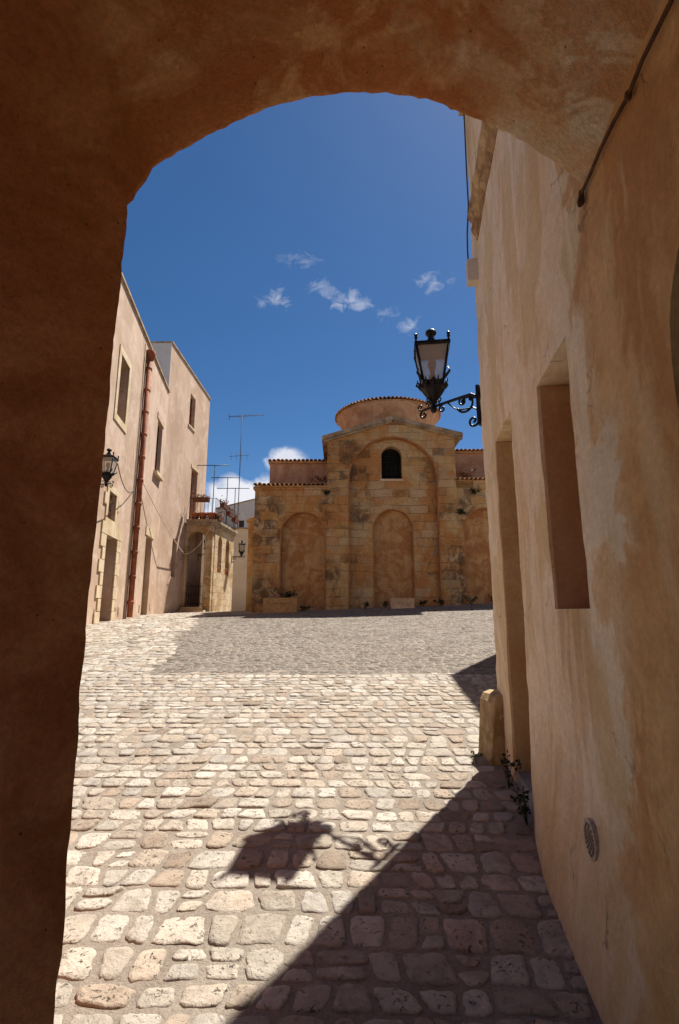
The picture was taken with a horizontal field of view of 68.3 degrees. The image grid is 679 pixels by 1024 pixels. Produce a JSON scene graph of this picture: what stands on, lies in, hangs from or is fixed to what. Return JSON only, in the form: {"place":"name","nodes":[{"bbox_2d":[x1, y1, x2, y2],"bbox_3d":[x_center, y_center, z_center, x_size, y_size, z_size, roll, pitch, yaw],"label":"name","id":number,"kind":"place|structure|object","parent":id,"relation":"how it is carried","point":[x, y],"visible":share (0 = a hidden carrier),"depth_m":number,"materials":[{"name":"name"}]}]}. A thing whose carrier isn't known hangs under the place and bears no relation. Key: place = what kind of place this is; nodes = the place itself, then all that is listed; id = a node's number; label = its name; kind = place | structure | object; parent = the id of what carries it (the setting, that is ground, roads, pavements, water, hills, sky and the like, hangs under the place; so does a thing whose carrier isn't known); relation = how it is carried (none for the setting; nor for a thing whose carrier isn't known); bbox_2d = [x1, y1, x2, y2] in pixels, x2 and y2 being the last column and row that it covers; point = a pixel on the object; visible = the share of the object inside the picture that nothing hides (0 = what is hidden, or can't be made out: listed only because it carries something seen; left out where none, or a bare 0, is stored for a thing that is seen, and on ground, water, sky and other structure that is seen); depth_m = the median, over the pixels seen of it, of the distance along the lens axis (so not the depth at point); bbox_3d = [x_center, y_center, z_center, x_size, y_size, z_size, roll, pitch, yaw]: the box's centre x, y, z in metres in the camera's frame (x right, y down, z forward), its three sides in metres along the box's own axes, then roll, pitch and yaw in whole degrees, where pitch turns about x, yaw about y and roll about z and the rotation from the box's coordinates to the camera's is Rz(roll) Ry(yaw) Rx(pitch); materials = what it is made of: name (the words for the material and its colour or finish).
{"place":"outdoors","nodes":[
{"label":"outdoors","id":0,"kind":"place"},
{"bbox_2d":[82,612,210,670],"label":"side cobblestone paving","id":1,"kind":"structure","parent":0,"point":[188,618],"depth_m":9.49,"materials":[{"name":"stone"}]},
{"bbox_2d":[121,92,482,511],"label":"sky","id":2,"kind":"structure","parent":0,"point":[294,255],"materials":[{"name":"blue"}]},
{"bbox_2d":[149,605,495,674],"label":"sett paving","id":3,"kind":"structure","parent":0,"point":[447,626],"depth_m":9.07,"materials":[{"name":"grey stone"}]},
{"bbox_2d":[54,666,591,1023],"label":"cobblestone paving","id":4,"kind":"structure","parent":0,"point":[509,937],"depth_m":2.58,"materials":[{"name":"stone"}]},
{"bbox_2d":[470,751,484,763],"bbox_3d":[1.038,1.850,3.771,0.117,0.113,0.085,0,-11,0],"label":"wall plant","id":5,"kind":"object","parent":4,"relation":"on","point":[474,756],"depth_m":3.78,"materials":[{"name":"green plant"}]},
{"bbox_2d":[478,689,506,765],"bbox_3d":[1.214,1.737,3.907,0.223,0.639,0.269,1,-11,-7],"label":"guard stone","id":6,"kind":"object","parent":4,"relation":"on","point":[491,735],"visible":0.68,"depth_m":3.82,"materials":[{"name":"beige stone"}]},
{"bbox_2d":[498,750,521,788],"bbox_3d":[1.144,1.724,3.357,0.158,0.239,0.095,0,-11,0],"label":"wall plant","id":7,"kind":"object","parent":4,"relation":"on","point":[507,761],"depth_m":3.35,"materials":[{"name":"green plant"}]},
{"bbox_2d":[510,783,531,825],"bbox_3d":[1.070,1.709,2.929,0.128,0.234,0.109,6,-13,-29],"label":"wall plant","id":8,"kind":"object","parent":4,"relation":"on","point":[524,807],"depth_m":2.92,"materials":[{"name":"green plant"}]},
{"bbox_2d":[54,603,602,1023],"bbox_3d":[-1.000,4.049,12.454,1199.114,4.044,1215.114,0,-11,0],"label":"ground","id":9,"kind":"structure","parent":0,"point":[326,1014],"depth_m":2.66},
{"bbox_2d":[86,273,169,624],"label":"terrace house","id":10,"kind":"structure","parent":9,"relation":"on","point":[124,569],"depth_m":15.37,"materials":[{"name":"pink paint"}]},
{"bbox_2d":[92,491,122,623],"bbox_3d":[-6.206,1.453,13.483,0.058,3.712,1.873,2,-11,-9],"label":"door frame","id":11,"kind":"structure","parent":10,"relation":"in","point":[107,529],"depth_m":13.09,"materials":[{"name":"stone"}]},
{"bbox_2d":[101,448,118,487],"bbox_3d":[-5.494,-0.897,11.493,0.698,1.180,0.360,1,-11,-5],"label":"wall lamp","id":12,"kind":"object","parent":10,"relation":"attached to","point":[109,463],"visible":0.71,"depth_m":11.42,"materials":[{"name":"black metal"}]},
{"bbox_2d":[104,484,118,526],"bbox_3d":[-6.198,-0.148,13.563,0.106,1.080,1.018,2,-11,-9],"label":"window","id":13,"kind":"structure","parent":10,"relation":"in","point":[113,489],"depth_m":13.61,"materials":[{"name":"beige stone"}]},
{"bbox_2d":[113,344,131,433],"bbox_3d":[-6.314,-3.488,14.302,0.299,2.180,1.281,2,-11,-9],"label":"window","id":14,"kind":"structure","parent":10,"relation":"in","point":[122,352],"depth_m":14.27,"materials":[{"name":"beige stone"}]},
{"bbox_2d":[117,464,134,492],"bbox_3d":[-5.843,-0.848,13.762,0.022,0.569,4.326,3,-12,-17],"label":"electric cable","id":15,"kind":"object","parent":10,"relation":"attached to","point":[122,481],"visible":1,"depth_m":12.67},
{"bbox_2d":[140,526,153,614],"bbox_3d":[-7.036,2.389,17.986,0.247,3.620,1.367,2,-11,-9],"label":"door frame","id":16,"kind":"structure","parent":10,"relation":"in","point":[149,532],"depth_m":18.33,"materials":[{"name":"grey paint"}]},
{"bbox_2d":[153,412,164,481],"bbox_3d":[-7.047,-2.518,19.467,0.330,2.420,1.266,2,-11,-9],"label":"window","id":17,"kind":"structure","parent":10,"relation":"in","point":[156,473],"depth_m":19.70,"materials":[{"name":"beige stone"}]},
{"bbox_2d":[143,482,211,553],"bbox_3d":[-6.408,0.412,19.671,1.044,1.879,6.964,0,-11,0],"label":"electric cable","id":18,"kind":"object","parent":10,"relation":"attached to","point":[167,528],"visible":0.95,"depth_m":20.04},
{"bbox_2d":[150,341,210,613],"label":"tall house","id":19,"kind":"structure","parent":9,"relation":"on","point":[186,444],"depth_m":22.49,"materials":[{"name":"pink paint"}]},
{"bbox_2d":[188,398,195,432],"bbox_3d":[-7.246,-4.825,24.329,0.316,1.676,1.001,0,-11,0],"label":"window","id":20,"kind":"structure","parent":19,"relation":"in","point":[189,424],"depth_m":24.61,"materials":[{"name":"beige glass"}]},
{"bbox_2d":[189,464,198,518],"bbox_3d":[-7.284,-0.856,24.444,0.392,2.730,1.151,0,-11,0],"label":"door","id":21,"kind":"structure","parent":19,"relation":"in","point":[192,466],"depth_m":24.82,"materials":[{"name":"beige stone"}]},
{"bbox_2d":[177,498,237,612],"bbox_3d":[-6.300,2.711,24.460,1.680,6.274,4.150,0,-11,0],"label":"stone porch","id":22,"kind":"object","parent":9,"relation":"on","point":[217,587],"visible":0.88,"depth_m":23.34,"materials":[{"name":"beige stone"}]},
{"bbox_2d":[191,512,198,518],"bbox_3d":[-6.750,0.211,23.477,0.432,0.324,0.421,0,-11,0],"label":"flower pot","id":23,"kind":"object","parent":22,"relation":"on","point":[194,514],"visible":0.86,"depth_m":23.32,"materials":[{"name":"ceramic"}]},
{"bbox_2d":[193,491,210,501],"bbox_3d":[-6.459,-0.722,23.457,0.872,0.527,0.407,1,-11,-3],"label":"balcony planter","id":24,"kind":"object","parent":22,"relation":"attached to","point":[201,499],"visible":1,"depth_m":23.30,"materials":[{"name":"brown ceramic"}]},
{"bbox_2d":[199,512,207,518],"bbox_3d":[-6.400,0.211,23.477,0.432,0.324,0.421,0,-11,0],"label":"flower pot","id":25,"kind":"object","parent":22,"relation":"on","point":[202,514],"visible":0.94,"depth_m":23.33,"materials":[{"name":"ceramic"}]},
{"bbox_2d":[207,512,215,518],"bbox_3d":[-5.980,0.211,23.477,0.432,0.324,0.421,0,-11,0],"label":"flower pot","id":26,"kind":"object","parent":22,"relation":"on","point":[211,514],"visible":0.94,"depth_m":23.33,"materials":[{"name":"ceramic"}]},
{"bbox_2d":[197,465,229,511],"bbox_3d":[-6.625,-0.882,24.832,2.250,3.009,0.042,0,-11,0],"label":"clothes line post","id":27,"kind":"object","parent":22,"relation":"on","point":[214,477],"visible":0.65,"depth_m":25.07,"materials":[{"name":"black metal"}]},
{"bbox_2d":[215,509,224,521],"bbox_3d":[-5.710,0.117,23.748,0.483,0.594,0.682,-2,-11,11],"label":"balcony planter","id":28,"kind":"object","parent":22,"relation":"on","point":[218,516],"visible":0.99,"depth_m":23.58,"materials":[{"name":"brown ceramic"}]},
{"bbox_2d":[219,495,228,509],"bbox_3d":[-5.627,-0.456,24.460,0.400,0.590,0.756,0,-11,0],"label":"balcony planter","id":29,"kind":"object","parent":22,"relation":"attached to","point":[224,505],"visible":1,"depth_m":24.22,"materials":[{"name":"green plant"}]},
{"bbox_2d":[211,477,239,517],"bbox_3d":[-5.906,-0.508,25.778,1.488,2.639,0.042,0,-11,0],"label":"tv antenna","id":30,"kind":"object","parent":22,"relation":"on","point":[227,484],"visible":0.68,"depth_m":26.01,"materials":[{"name":"black metal"}]},
{"bbox_2d":[225,507,233,517],"bbox_3d":[-5.574,-0.032,25.395,0.431,0.518,0.748,0,-11,0],"label":"balcony planter","id":31,"kind":"object","parent":22,"relation":"attached to","point":[229,513],"visible":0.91,"depth_m":25.26,"materials":[{"name":"brown ceramic"}]},
{"bbox_2d":[217,488,248,528],"bbox_3d":[-5.745,-0.149,26.828,1.750,2.339,0.042,0,-11,0],"label":"clothes line post","id":32,"kind":"object","parent":22,"relation":"on","point":[235,495],"visible":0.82,"depth_m":27.03,"materials":[{"name":"black metal"}]},
{"bbox_2d":[231,514,241,523],"bbox_3d":[-5.455,0.312,26.356,0.517,0.513,0.765,0,-11,0],"label":"balcony planter","id":33,"kind":"object","parent":22,"relation":"attached to","point":[234,519],"visible":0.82,"depth_m":26.12,"materials":[{"name":"brown ceramic"}]},
{"bbox_2d":[231,540,245,562],"bbox_3d":[-5.288,2.063,26.254,0.698,1.180,0.360,3,-11,-14],"label":"wall lamp","id":34,"kind":"object","parent":22,"relation":"attached to","point":[241,545],"visible":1,"depth_m":26.21,"materials":[{"name":"black metal"}]},
{"bbox_2d":[199,527,247,610],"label":"distant house","id":35,"kind":"structure","parent":9,"relation":"on","point":[239,579],"depth_m":31.84,"materials":[{"name":"stone"}]},
{"bbox_2d":[229,413,264,526],"bbox_3d":[-6.365,-2.722,33.598,2.392,8.250,0.640,0,-11,-2],"label":"tv antenna","id":36,"kind":"object","parent":35,"relation":"on","point":[240,451],"visible":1,"depth_m":33.78,"materials":[{"name":"grey metal"}]},
{"bbox_2d":[217,482,262,526],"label":"distant house","id":37,"kind":"structure","parent":9,"relation":"on","point":[246,511],"depth_m":37.71,"materials":[{"name":"white paint"}]},
{"bbox_2d":[239,521,243,526],"bbox_3d":[-7.350,1.080,37.666,0.392,0.842,0.045,0,-11,0],"label":"window","id":38,"kind":"structure","parent":37,"relation":"in","point":[241,523],"depth_m":37.68,"materials":[{"name":"black glass"}]},
{"bbox_2d":[263,598,298,612],"bbox_3d":[-1.900,3.076,16.259,1.100,0.560,0.506,0,-11,0],"label":"stone trough","id":39,"kind":"object","parent":9,"relation":"on","point":[279,605],"visible":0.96,"depth_m":16.04,"materials":[{"name":"beige stone"}]},
{"bbox_2d":[273,587,296,597],"bbox_3d":[-1.757,2.699,16.411,0.827,0.449,0.443,0,-11,0],"label":"trough plant","id":40,"kind":"object","parent":39,"relation":"in","point":[287,595],"visible":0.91,"depth_m":16.34,"materials":[{"name":"green plant"}]},
{"bbox_2d":[0,0,661,1023],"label":"gateway building","id":41,"kind":"structure","parent":9,"relation":"on","point":[106,106],"depth_m":1.63,"materials":[{"name":"paint"}]},
{"bbox_2d":[245,396,492,612],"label":"byzantine church","id":42,"kind":"structure","parent":9,"relation":"on","point":[380,522],"depth_m":17.47,"materials":[{"name":"stone"}]},
{"bbox_2d":[310,475,326,482],"bbox_3d":[-0.655,-1.167,17.865,0.864,0.403,0.514,0,-11,0],"label":"wall tuft","id":43,"kind":"object","parent":42,"relation":"on","point":[320,480],"visible":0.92,"depth_m":17.86,"materials":[{"name":"green plant"}]},
{"bbox_2d":[380,449,403,480],"bbox_3d":[1.865,-1.688,18.150,0.850,1.285,0.505,0,-11,0],"label":"window","id":44,"kind":"structure","parent":42,"relation":"in","point":[390,458],"depth_m":18.19,"materials":[{"name":"black glass"}]},
{"bbox_2d":[373,509,415,607],"bbox_3d":[1.870,1.907,17.280,1.430,4.095,0.150,0,-11,0],"label":"blind doorway","id":45,"kind":"structure","parent":42,"relation":"in","point":[400,511],"depth_m":17.32,"materials":[{"name":"beige stone"}]},
{"bbox_2d":[456,508,464,515],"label":"wall tuft","id":46,"kind":"object","parent":42,"relation":"on","point":[460,511],"visible":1,"depth_m":17.27,"materials":[{"name":"green plant"}]},
{"bbox_2d":[456,469,476,477],"bbox_3d":[4.602,-1.325,18.226,0.824,0.451,0.467,-6,-12,26],"label":"wall tuft","id":47,"kind":"object","parent":42,"relation":"on","point":[463,475],"visible":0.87,"depth_m":18.14,"materials":[{"name":"green plant"}]},
{"bbox_2d":[469,487,479,494],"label":"wall tuft","id":48,"kind":"object","parent":42,"relation":"on","point":[474,492],"visible":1,"depth_m":17.45,"materials":[{"name":"green plant"}]},
{"bbox_2d":[389,598,414,608],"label":"stone block","id":49,"kind":"structure","parent":9,"relation":"on","point":[396,603],"depth_m":16.14,"materials":[{"name":"beige stone"}]},
{"bbox_2d":[418,600,427,605],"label":"weed tuft","id":50,"kind":"object","parent":9,"relation":"on","point":[422,602],"visible":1,"depth_m":16.49,"materials":[{"name":"green plant"}]},
{"bbox_2d":[433,597,443,605],"bbox_3d":[3.264,2.945,16.451,0.362,0.294,0.289,0,-11,0],"label":"weed tuft","id":51,"kind":"object","parent":9,"relation":"on","point":[440,601],"visible":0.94,"depth_m":16.47,"materials":[{"name":"green plant"}]},
{"bbox_2d":[464,595,477,604],"bbox_3d":[4.333,2.919,16.590,0.468,0.328,0.290,0,-11,0],"label":"weed tuft","id":52,"kind":"object","parent":9,"relation":"on","point":[476,597],"visible":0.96,"depth_m":16.58,"materials":[{"name":"green plant"}]},
{"bbox_2d":[459,0,678,1023],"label":"corner house","id":53,"kind":"structure","parent":9,"relation":"on","point":[577,311],"depth_m":1.83,"materials":[{"name":"paint"}]},
{"bbox_2d":[413,329,481,426],"bbox_3d":[1.066,-1.318,5.020,0.706,1.180,0.440,-5,-12,23],"label":"wall lamp","id":54,"kind":"object","parent":53,"relation":"attached to","point":[431,352],"visible":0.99,"depth_m":4.97,"materials":[{"name":"black metal"}]},
{"bbox_2d":[463,114,468,258],"bbox_3d":[1.228,-3.495,4.918,0.125,2.451,0.038,10,-15,-41],"label":"electric cable","id":55,"kind":"object","parent":53,"relation":"attached to","point":[466,183],"visible":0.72,"depth_m":4.87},
{"bbox_2d":[466,258,478,286],"bbox_3d":[1.234,-2.205,4.614,0.120,0.220,0.101,-2,-11,8],"label":"junction box","id":56,"kind":"object","parent":53,"relation":"attached to","point":[472,277],"visible":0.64,"depth_m":4.57,"materials":[{"name":"plastic"}]},
{"bbox_2d":[496,442,533,817],"bbox_3d":[1.324,0.958,3.297,0.288,3.186,0.620,-2,-11,8],"label":"doorway","id":57,"kind":"structure","parent":53,"relation":"in","point":[505,463],"depth_m":3.65,"materials":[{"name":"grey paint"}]},
{"bbox_2d":[583,818,598,861],"bbox_3d":[0.976,1.259,1.926,0.032,0.144,0.136,-2,-11,8],"label":"wall vent","id":58,"kind":"object","parent":53,"relation":"attached to","point":[591,838],"depth_m":1.91,"materials":[{"name":"metal"}]},
{"bbox_2d":[577,0,673,207],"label":"conduit pipe","id":59,"kind":"object","parent":53,"relation":"attached to","point":[581,197],"visible":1,"depth_m":1.46,"materials":[{"name":"metal"}]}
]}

